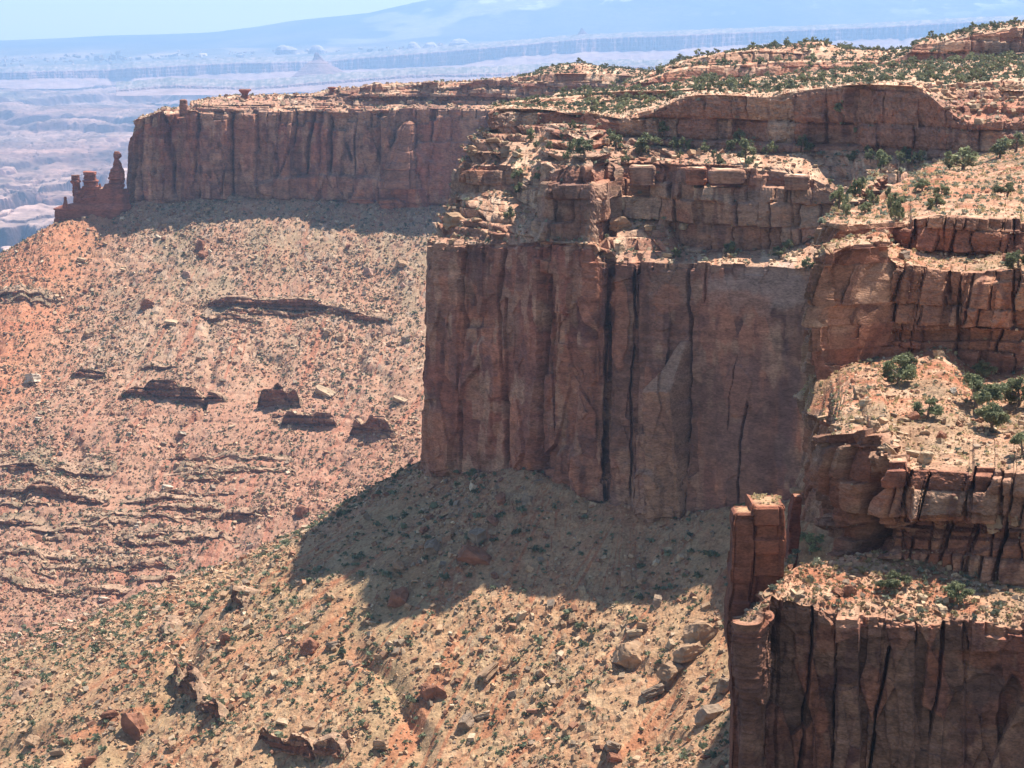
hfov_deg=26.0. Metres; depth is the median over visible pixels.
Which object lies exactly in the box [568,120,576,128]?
juniper tree
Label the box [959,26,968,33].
juniper tree
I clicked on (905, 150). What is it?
juniper tree
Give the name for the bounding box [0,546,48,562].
rock ledge
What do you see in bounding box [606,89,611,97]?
juniper tree
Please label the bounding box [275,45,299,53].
rock dome
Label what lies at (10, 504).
rock ledge
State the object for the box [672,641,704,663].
boulder
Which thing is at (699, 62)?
juniper tree
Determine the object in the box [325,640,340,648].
boulder
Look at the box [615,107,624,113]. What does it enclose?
juniper tree
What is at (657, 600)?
boulder
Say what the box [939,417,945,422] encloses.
boulder
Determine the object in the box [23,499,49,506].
rock ledge
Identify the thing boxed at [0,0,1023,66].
mountain range
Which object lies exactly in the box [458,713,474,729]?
boulder
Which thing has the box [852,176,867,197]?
juniper tree
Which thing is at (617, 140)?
juniper tree
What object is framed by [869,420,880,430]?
boulder
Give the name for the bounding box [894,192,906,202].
juniper tree
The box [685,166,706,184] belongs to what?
cap slab
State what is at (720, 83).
juniper tree
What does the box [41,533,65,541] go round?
rock ledge
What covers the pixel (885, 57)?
juniper tree
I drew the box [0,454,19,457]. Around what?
rock ledge
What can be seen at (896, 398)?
grass
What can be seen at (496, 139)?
boulder
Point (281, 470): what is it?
rock ledge
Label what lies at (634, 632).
boulder
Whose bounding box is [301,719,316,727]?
boulder
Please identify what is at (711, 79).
juniper tree
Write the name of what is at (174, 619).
boulder
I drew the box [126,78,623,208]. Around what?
mesa cliff
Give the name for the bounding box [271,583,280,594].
juniper tree
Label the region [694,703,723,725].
boulder
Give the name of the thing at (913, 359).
juniper tree
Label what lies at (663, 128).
juniper tree
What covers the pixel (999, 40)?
hill
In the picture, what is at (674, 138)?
juniper tree
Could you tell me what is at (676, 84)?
juniper tree
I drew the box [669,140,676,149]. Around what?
juniper tree
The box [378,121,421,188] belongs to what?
rock flake
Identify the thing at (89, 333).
boulder
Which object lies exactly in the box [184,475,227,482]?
rock ledge
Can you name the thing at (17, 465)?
rock ledge
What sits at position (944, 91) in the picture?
boulder
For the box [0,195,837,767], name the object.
talus slope
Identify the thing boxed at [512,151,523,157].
boulder
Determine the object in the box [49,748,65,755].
boulder
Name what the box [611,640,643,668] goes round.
boulder
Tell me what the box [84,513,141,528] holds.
rock ledge
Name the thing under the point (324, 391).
boulder
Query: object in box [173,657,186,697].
boulder
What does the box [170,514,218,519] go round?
rock ledge
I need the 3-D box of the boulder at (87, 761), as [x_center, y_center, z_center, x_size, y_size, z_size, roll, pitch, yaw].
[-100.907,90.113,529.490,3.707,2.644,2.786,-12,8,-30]
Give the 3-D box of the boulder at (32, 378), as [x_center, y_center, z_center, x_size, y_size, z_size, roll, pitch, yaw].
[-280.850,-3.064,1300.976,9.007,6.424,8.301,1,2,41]
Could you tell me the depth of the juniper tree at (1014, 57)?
733.34 m
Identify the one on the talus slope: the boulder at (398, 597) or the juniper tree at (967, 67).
the boulder at (398, 597)
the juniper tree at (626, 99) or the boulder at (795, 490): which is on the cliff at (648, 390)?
the juniper tree at (626, 99)
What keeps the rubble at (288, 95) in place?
on the mesa cliff at (264, 152)
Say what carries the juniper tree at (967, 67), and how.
on the cliff at (648, 390)
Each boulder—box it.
[15,387,22,392]
[24,373,40,382]
[24,734,40,747]
[35,534,41,540]
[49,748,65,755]
[58,737,70,744]
[77,257,86,261]
[81,755,96,766]
[83,328,93,337]
[98,596,109,601]
[100,709,118,717]
[121,712,148,739]
[140,298,153,310]
[161,484,172,489]
[164,319,177,324]
[177,430,186,434]
[183,271,190,277]
[195,239,204,252]
[197,250,207,257]
[219,633,229,645]
[241,579,250,585]
[270,669,278,676]
[276,717,289,724]
[295,503,309,517]
[300,637,318,654]
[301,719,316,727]
[314,385,335,397]
[323,592,335,600]
[324,330,329,335]
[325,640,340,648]
[335,333,343,340]
[363,267,373,275]
[372,739,388,749]
[387,586,408,607]
[392,395,407,402]
[392,560,404,569]
[395,260,407,267]
[401,334,409,342]
[403,603,412,610]
[419,526,427,533]
[419,683,435,700]
[424,538,438,555]
[434,684,447,698]
[442,212,464,229]
[446,530,453,536]
[457,543,491,564]
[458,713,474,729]
[467,145,478,155]
[467,528,486,544]
[471,218,482,221]
[473,710,489,719]
[477,662,499,681]
[485,137,500,142]
[486,514,498,526]
[495,491,505,505]
[495,622,502,628]
[500,146,509,157]
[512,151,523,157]
[515,610,526,621]
[522,495,532,505]
[533,479,542,484]
[545,127,554,132]
[601,620,607,627]
[604,740,621,751]
[606,751,622,762]
[609,216,631,231]
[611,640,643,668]
[614,243,624,254]
[621,197,627,209]
[621,570,631,586]
[626,629,642,636]
[637,577,646,583]
[637,622,649,629]
[641,683,664,698]
[644,225,656,230]
[651,156,656,163]
[652,594,661,608]
[656,661,683,681]
[658,220,669,226]
[662,252,673,257]
[665,639,674,649]
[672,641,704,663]
[678,223,687,229]
[683,618,717,645]
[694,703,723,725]
[700,754,710,758]
[716,678,728,693]
[789,487,803,493]
[795,590,803,597]
[829,423,842,432]
[832,587,843,596]
[842,579,849,584]
[843,584,856,596]
[853,385,867,398]
[854,415,864,422]
[859,399,870,406]
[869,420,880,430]
[881,442,897,454]
[886,392,895,397]
[898,250,910,259]
[902,449,919,456]
[907,411,920,420]
[917,593,927,601]
[918,450,933,463]
[919,431,930,434]
[933,350,945,356]
[935,604,947,615]
[936,430,946,439]
[936,437,944,444]
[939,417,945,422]
[941,89,947,94]
[950,387,957,395]
[957,417,963,422]
[968,91,974,98]
[974,118,984,123]
[986,515,1002,533]
[1002,253,1007,261]
[1005,83,1014,89]
[1007,428,1016,434]
[1008,511,1020,526]
[1015,613,1021,619]
[1018,420,1023,424]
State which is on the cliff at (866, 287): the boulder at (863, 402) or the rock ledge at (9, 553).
the boulder at (863, 402)
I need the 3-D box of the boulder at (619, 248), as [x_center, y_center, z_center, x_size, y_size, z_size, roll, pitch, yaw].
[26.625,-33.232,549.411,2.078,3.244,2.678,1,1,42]
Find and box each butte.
[292,52,345,76]
[577,28,586,34]
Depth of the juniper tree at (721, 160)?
551.80 m
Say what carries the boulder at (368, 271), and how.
on the talus slope
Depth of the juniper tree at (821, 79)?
608.80 m
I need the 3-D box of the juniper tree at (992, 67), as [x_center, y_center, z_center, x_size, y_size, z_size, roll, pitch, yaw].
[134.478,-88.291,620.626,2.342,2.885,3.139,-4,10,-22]
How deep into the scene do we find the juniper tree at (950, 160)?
434.22 m
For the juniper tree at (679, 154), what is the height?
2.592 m
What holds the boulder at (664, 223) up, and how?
on the cliff at (648, 390)
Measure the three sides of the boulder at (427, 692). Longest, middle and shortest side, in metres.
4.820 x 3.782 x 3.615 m
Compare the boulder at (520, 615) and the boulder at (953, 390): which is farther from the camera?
the boulder at (520, 615)
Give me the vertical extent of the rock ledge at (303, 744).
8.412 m
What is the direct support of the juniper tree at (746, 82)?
on the cliff at (648, 390)
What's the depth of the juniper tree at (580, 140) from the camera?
554.77 m
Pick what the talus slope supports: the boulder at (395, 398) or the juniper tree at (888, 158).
the boulder at (395, 398)
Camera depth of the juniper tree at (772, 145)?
560.50 m
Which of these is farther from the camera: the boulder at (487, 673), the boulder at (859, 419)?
the boulder at (487, 673)
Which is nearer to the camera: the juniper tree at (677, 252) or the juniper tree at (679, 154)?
the juniper tree at (677, 252)
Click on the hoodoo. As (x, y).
(65, 204)
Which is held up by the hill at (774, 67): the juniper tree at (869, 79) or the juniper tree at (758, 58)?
the juniper tree at (758, 58)
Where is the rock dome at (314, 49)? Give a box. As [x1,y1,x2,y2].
[308,45,325,53]
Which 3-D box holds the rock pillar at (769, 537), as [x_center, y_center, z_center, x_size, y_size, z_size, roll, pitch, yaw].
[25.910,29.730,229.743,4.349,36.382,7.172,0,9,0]
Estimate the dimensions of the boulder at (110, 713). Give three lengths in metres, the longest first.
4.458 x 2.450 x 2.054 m
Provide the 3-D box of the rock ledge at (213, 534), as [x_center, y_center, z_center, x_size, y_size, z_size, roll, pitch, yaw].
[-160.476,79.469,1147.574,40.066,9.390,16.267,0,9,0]
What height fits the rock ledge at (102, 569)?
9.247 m
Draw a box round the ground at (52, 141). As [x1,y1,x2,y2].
[0,84,323,252]
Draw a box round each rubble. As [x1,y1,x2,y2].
[0,194,439,652]
[0,459,743,767]
[133,73,607,122]
[429,79,1023,268]
[493,21,1023,113]
[741,552,1023,627]
[796,176,1023,572]
[796,346,1023,471]
[813,229,1019,270]
[823,150,1023,224]
[906,79,1023,124]
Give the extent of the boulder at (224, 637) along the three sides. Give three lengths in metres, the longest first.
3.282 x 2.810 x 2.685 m
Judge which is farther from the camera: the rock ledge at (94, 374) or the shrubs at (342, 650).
the rock ledge at (94, 374)
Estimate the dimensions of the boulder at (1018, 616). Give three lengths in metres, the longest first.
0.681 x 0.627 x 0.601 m
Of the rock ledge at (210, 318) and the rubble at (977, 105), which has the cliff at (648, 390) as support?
the rubble at (977, 105)
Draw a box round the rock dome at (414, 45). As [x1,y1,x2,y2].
[406,41,419,48]
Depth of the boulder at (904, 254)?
280.46 m
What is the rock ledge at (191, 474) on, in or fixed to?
on the talus slope
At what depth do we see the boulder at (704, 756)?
438.71 m
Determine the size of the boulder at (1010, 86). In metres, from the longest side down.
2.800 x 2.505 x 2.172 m
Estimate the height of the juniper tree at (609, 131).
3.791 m
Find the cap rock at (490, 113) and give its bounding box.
[488,108,504,119]
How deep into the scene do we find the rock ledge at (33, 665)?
625.08 m
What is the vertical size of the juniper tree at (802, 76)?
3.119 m
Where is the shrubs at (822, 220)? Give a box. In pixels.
[818,146,1023,223]
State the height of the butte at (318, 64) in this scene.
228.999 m
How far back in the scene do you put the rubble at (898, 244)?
282.14 m
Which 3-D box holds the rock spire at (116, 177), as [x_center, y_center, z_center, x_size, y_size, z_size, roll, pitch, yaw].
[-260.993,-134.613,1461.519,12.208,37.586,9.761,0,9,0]
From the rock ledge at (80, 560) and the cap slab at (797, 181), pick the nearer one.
the cap slab at (797, 181)
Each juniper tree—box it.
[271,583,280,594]
[503,206,514,223]
[510,167,523,184]
[513,182,522,195]
[524,95,540,103]
[526,127,534,139]
[533,140,539,148]
[533,166,540,180]
[546,140,552,150]
[562,151,571,158]
[566,137,580,152]
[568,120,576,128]
[574,136,594,158]
[577,84,591,90]
[585,96,598,105]
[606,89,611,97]
[606,128,615,137]
[609,132,623,149]
[614,101,633,111]
[615,85,624,92]
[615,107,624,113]
[620,92,630,100]
[621,97,634,103]
[621,155,629,163]
[634,90,647,100]
[634,132,662,153]
[634,144,645,155]
[642,95,658,105]
[655,66,662,74]
[657,121,668,135]
[665,89,674,99]
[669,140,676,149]
[671,136,678,145]
[671,247,681,259]
[674,81,684,88]
[676,151,683,159]
[678,136,690,150]
[690,58,702,65]
[694,48,703,54]
[694,75,709,83]
[695,83,703,91]
[700,142,709,152]
[703,82,711,91]
[704,76,713,82]
[709,72,721,78]
[711,150,720,162]
[712,77,723,85]
[716,156,723,167]
[723,78,737,86]
[723,240,737,252]
[725,138,736,151]
[733,128,745,144]
[736,137,755,160]
[741,78,756,86]
[745,156,752,164]
[748,41,758,47]
[753,56,764,61]
[766,140,778,154]
[772,245,785,258]
[776,82,782,91]
[782,239,792,249]
[796,134,815,152]
[799,531,824,554]
[800,66,810,72]
[800,72,812,80]
[801,257,813,270]
[807,51,817,58]
[815,74,824,81]
[829,185,849,208]
[833,99,844,116]
[840,67,850,73]
[842,203,850,216]
[846,42,854,50]
[846,150,856,161]
[846,183,854,194]
[849,65,865,73]
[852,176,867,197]
[857,63,872,68]
[860,201,872,213]
[864,148,875,162]
[865,188,872,201]
[866,75,873,81]
[868,194,879,204]
[872,45,880,51]
[874,149,887,169]
[874,569,913,588]
[878,152,891,167]
[879,54,888,60]
[880,355,917,383]
[881,72,891,81]
[885,187,891,197]
[886,193,893,210]
[888,208,895,218]
[889,50,899,55]
[889,60,899,67]
[891,193,904,220]
[893,351,918,367]
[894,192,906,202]
[895,150,905,165]
[900,146,911,155]
[905,155,919,166]
[909,56,920,62]
[912,150,925,163]
[912,397,943,417]
[914,178,929,191]
[922,63,933,70]
[923,69,935,78]
[925,193,945,208]
[933,184,949,195]
[942,145,980,169]
[943,580,975,602]
[951,55,964,62]
[951,66,961,73]
[956,74,963,81]
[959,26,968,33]
[961,371,1005,407]
[962,64,972,71]
[965,53,972,60]
[967,71,979,82]
[969,66,981,73]
[972,360,997,377]
[974,400,1009,432]
[975,69,987,78]
[987,64,997,69]
[988,53,999,61]
[989,20,996,26]
[989,138,1006,157]
[991,58,1008,64]
[992,181,1014,196]
[1000,132,1023,152]
[1000,374,1023,406]
[1004,249,1023,270]
[1005,51,1017,59]
[1009,17,1020,23]
[1009,432,1023,454]
[1012,66,1020,75]
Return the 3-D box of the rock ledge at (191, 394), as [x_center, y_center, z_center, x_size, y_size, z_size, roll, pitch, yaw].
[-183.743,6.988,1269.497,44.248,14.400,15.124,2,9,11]
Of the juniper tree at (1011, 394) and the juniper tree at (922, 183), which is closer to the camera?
the juniper tree at (1011, 394)
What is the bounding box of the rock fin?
[53,187,131,221]
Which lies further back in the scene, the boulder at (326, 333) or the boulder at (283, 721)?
the boulder at (326, 333)
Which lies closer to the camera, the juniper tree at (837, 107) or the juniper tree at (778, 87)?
the juniper tree at (837, 107)
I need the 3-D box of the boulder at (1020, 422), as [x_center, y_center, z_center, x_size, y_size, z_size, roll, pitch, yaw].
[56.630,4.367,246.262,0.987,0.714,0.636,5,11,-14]
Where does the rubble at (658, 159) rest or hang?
on the cliff at (648, 390)
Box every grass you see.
[740,547,1023,625]
[751,492,781,503]
[794,231,1023,472]
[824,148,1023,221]
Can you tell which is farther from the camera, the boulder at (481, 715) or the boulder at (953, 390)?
the boulder at (481, 715)
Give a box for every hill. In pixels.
[518,63,645,84]
[552,86,714,96]
[625,42,902,87]
[881,22,1023,63]
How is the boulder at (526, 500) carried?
on the talus slope
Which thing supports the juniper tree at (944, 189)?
on the cliff at (866, 287)
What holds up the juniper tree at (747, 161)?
on the cliff at (648, 390)
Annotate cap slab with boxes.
[628,164,655,184]
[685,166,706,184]
[707,168,746,183]
[784,174,809,189]
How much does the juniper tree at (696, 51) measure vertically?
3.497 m
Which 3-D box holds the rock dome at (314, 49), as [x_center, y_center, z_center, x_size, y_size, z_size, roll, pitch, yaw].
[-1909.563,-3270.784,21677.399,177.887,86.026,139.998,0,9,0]
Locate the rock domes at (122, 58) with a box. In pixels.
[0,42,443,66]
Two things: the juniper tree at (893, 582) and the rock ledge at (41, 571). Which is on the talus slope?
the rock ledge at (41, 571)
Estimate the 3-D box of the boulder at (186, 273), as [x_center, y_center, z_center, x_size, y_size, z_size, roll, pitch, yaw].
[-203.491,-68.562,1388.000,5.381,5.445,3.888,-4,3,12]
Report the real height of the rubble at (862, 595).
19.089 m
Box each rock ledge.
[0,285,61,303]
[0,447,117,480]
[0,452,57,463]
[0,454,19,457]
[0,475,111,503]
[0,498,32,509]
[0,510,50,526]
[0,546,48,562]
[0,567,79,596]
[5,293,50,307]
[5,662,39,692]
[5,678,44,707]
[19,546,73,563]
[20,560,56,580]
[21,489,73,501]
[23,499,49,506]
[24,521,104,534]
[28,555,122,572]
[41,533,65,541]
[43,469,89,482]
[49,584,132,596]
[55,557,107,561]
[58,517,114,529]
[66,509,95,517]
[70,368,107,378]
[73,451,116,460]
[76,544,141,553]
[79,554,169,570]
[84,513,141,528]
[101,510,154,519]
[116,535,172,546]
[116,556,180,564]
[118,379,184,401]
[118,522,203,538]
[119,491,204,505]
[120,513,183,522]
[121,531,170,537]
[123,555,175,571]
[133,573,183,581]
[137,361,177,370]
[138,503,205,512]
[151,386,227,406]
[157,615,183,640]
[160,489,229,496]
[164,469,246,477]
[166,455,210,460]
[168,526,238,543]
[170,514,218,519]
[173,464,218,472]
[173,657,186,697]
[175,501,224,511]
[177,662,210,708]
[179,462,206,466]
[179,470,219,476]
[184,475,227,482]
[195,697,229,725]
[196,312,261,322]
[198,464,261,471]
[202,294,395,324]
[208,450,293,461]
[218,505,269,519]
[220,466,296,474]
[226,308,343,317]
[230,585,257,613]
[257,383,301,406]
[258,726,318,759]
[280,410,337,427]
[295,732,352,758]
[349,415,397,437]
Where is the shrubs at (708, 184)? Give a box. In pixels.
[427,79,1023,267]
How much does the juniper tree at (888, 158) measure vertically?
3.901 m
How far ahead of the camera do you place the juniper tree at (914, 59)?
771.84 m
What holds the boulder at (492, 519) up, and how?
on the talus slope
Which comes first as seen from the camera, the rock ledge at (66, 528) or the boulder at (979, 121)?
the boulder at (979, 121)
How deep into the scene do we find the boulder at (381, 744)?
494.25 m
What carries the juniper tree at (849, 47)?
on the hill at (774, 67)
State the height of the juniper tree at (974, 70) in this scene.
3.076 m
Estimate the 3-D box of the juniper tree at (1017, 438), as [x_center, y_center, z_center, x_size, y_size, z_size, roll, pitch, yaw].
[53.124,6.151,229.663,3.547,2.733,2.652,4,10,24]
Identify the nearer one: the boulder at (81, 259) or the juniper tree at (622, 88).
the juniper tree at (622, 88)
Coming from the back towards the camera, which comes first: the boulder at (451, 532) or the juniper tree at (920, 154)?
the boulder at (451, 532)
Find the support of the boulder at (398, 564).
on the talus slope
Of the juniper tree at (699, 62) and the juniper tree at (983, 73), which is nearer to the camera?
the juniper tree at (983, 73)
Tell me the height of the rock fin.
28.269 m
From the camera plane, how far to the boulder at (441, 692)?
505.29 m
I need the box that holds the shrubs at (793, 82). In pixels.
[492,20,1023,112]
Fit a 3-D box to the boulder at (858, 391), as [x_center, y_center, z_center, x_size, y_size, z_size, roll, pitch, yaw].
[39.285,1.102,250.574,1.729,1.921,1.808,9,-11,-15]
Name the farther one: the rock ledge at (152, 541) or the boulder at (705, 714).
the rock ledge at (152, 541)
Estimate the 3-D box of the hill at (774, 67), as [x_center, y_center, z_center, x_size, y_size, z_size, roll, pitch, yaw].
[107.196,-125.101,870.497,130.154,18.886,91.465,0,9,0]
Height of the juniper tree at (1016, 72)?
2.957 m
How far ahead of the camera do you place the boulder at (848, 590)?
222.29 m
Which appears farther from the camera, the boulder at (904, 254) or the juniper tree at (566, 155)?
the juniper tree at (566, 155)
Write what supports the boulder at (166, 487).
on the talus slope
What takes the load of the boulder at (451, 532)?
on the talus slope
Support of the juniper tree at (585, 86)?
on the hill at (635, 92)
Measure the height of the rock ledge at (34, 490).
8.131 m
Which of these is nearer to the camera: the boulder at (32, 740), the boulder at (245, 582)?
the boulder at (32, 740)
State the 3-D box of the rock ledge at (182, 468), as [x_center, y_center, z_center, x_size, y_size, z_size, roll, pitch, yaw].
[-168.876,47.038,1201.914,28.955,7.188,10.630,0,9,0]
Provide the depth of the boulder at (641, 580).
521.69 m
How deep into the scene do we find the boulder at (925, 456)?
230.61 m
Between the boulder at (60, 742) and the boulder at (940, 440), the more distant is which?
the boulder at (60, 742)
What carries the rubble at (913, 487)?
on the cliff at (866, 287)
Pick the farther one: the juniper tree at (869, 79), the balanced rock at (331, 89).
the balanced rock at (331, 89)
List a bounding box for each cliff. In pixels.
[0,15,1023,88]
[116,59,672,95]
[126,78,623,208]
[420,56,1023,522]
[729,552,1023,767]
[793,147,1023,586]
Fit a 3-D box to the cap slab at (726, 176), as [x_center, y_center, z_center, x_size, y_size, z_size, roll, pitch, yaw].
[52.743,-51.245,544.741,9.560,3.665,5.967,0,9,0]
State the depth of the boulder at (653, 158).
564.62 m
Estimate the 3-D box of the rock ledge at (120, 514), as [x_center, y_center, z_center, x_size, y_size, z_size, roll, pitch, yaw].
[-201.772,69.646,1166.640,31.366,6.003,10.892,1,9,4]
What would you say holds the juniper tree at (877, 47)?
on the hill at (774, 67)
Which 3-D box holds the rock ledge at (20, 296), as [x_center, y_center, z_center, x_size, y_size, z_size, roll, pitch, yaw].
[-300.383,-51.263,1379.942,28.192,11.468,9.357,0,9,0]
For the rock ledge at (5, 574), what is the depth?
1118.74 m
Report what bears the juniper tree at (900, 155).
on the cliff at (648, 390)
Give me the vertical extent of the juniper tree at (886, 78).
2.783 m
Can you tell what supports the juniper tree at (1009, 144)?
on the cliff at (866, 287)
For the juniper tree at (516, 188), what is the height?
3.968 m
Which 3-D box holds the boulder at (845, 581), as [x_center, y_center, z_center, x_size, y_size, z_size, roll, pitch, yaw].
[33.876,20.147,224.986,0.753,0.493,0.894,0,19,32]
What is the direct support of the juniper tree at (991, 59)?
on the cliff at (648, 390)
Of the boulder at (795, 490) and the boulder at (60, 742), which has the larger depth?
the boulder at (60, 742)
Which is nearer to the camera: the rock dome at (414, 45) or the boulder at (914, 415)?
the boulder at (914, 415)
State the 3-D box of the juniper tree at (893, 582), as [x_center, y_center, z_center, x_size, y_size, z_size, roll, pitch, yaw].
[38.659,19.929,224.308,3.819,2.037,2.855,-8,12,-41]
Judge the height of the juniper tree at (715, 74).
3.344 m
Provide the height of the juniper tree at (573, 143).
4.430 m
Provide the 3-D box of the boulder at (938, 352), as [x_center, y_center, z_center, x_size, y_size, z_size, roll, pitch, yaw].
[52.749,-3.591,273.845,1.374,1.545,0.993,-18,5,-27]
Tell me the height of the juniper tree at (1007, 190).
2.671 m
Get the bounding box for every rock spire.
[70,175,80,200]
[81,171,98,200]
[107,151,124,188]
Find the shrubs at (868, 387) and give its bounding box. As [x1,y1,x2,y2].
[819,229,1023,468]
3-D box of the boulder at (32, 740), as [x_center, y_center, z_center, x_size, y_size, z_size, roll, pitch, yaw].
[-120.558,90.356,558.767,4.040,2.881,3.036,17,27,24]
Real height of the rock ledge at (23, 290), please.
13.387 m
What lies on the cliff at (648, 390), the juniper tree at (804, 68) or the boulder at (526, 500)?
the juniper tree at (804, 68)
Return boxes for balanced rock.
[239,89,250,98]
[327,87,335,94]
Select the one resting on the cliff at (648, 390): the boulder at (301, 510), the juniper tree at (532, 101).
the juniper tree at (532, 101)
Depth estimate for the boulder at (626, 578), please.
523.98 m
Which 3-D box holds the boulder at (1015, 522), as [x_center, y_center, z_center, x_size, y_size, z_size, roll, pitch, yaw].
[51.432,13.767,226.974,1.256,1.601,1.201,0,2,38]
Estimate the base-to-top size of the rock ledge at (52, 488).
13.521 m
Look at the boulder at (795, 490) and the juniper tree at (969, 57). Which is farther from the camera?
the juniper tree at (969, 57)
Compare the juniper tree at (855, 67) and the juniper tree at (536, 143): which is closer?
the juniper tree at (536, 143)
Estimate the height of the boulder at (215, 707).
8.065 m
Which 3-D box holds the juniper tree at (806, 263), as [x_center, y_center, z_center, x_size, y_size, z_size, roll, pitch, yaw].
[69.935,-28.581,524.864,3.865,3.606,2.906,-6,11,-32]
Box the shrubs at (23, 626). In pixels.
[0,193,440,651]
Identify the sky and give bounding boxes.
[0,0,423,39]
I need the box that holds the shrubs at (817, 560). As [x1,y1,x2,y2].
[754,548,1023,621]
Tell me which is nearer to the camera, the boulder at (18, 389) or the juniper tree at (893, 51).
the juniper tree at (893, 51)
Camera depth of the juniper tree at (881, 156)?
405.50 m
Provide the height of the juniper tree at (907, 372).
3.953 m
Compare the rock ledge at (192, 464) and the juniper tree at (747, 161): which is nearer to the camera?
the juniper tree at (747, 161)
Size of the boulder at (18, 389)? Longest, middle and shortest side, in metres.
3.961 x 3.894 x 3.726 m
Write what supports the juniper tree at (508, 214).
on the cliff at (648, 390)
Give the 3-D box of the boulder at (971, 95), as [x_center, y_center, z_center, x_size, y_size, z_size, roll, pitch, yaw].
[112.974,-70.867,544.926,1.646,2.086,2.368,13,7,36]
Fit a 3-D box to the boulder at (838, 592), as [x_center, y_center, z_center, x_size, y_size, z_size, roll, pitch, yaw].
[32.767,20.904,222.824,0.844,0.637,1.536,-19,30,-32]
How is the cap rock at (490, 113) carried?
on the cliff at (648, 390)
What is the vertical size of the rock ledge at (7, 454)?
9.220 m
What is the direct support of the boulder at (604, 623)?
on the talus slope
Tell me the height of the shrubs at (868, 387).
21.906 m
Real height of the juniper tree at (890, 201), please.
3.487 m
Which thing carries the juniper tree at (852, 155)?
on the cliff at (648, 390)
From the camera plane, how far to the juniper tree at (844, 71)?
691.22 m
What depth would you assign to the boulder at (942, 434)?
238.68 m
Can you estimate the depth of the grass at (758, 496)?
227.50 m
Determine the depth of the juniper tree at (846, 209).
294.17 m
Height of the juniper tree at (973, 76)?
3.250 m
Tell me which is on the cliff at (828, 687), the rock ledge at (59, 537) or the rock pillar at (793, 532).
the rock pillar at (793, 532)
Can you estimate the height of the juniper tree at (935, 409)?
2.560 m
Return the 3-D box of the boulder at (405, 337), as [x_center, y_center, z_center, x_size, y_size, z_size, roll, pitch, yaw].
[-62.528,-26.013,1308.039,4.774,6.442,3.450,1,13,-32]
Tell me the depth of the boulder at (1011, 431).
240.72 m
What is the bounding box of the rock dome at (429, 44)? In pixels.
[422,42,437,47]
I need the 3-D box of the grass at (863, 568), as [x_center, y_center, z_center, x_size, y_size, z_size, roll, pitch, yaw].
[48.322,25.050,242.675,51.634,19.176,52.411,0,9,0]
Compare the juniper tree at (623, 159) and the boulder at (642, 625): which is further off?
the juniper tree at (623, 159)
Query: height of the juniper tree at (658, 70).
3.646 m
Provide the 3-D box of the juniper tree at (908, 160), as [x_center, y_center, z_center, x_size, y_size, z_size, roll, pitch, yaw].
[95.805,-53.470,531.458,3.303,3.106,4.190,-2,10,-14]
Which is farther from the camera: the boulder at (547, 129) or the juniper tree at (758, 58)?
the juniper tree at (758, 58)
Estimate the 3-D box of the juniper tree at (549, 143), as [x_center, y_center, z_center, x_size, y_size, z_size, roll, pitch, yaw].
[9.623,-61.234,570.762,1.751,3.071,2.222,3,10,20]
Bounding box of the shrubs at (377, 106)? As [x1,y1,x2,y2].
[143,77,548,115]
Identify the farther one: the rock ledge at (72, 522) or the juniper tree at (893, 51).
the rock ledge at (72, 522)
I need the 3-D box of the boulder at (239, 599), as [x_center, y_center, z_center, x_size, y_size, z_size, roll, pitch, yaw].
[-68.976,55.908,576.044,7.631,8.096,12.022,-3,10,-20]
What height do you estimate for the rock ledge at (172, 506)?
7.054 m
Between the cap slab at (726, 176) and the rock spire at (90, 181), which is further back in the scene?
the rock spire at (90, 181)
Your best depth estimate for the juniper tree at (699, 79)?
639.73 m
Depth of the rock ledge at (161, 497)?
1176.69 m
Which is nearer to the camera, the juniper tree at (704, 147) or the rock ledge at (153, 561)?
the juniper tree at (704, 147)
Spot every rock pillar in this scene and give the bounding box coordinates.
[179,99,187,112]
[723,506,754,767]
[745,494,785,603]
[785,494,801,570]
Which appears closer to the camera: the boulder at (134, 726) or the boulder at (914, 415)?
the boulder at (914, 415)
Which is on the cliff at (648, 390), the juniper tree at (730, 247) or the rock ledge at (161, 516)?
the juniper tree at (730, 247)
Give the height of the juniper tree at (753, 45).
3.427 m
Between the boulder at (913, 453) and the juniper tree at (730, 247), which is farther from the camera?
the juniper tree at (730, 247)
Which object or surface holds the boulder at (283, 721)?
on the talus slope
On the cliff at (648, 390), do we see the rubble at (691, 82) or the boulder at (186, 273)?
the rubble at (691, 82)
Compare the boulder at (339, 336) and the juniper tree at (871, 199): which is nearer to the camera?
the juniper tree at (871, 199)
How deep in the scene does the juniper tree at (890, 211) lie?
296.63 m
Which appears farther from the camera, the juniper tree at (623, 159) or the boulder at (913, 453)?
the juniper tree at (623, 159)
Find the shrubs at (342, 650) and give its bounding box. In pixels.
[0,461,744,767]
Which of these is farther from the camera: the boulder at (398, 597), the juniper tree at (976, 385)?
the boulder at (398, 597)
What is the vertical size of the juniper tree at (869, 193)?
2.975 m
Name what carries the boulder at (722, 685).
on the talus slope
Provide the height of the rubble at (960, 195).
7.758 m
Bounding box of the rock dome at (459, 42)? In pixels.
[448,39,469,45]
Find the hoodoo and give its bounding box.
[62,196,68,207]

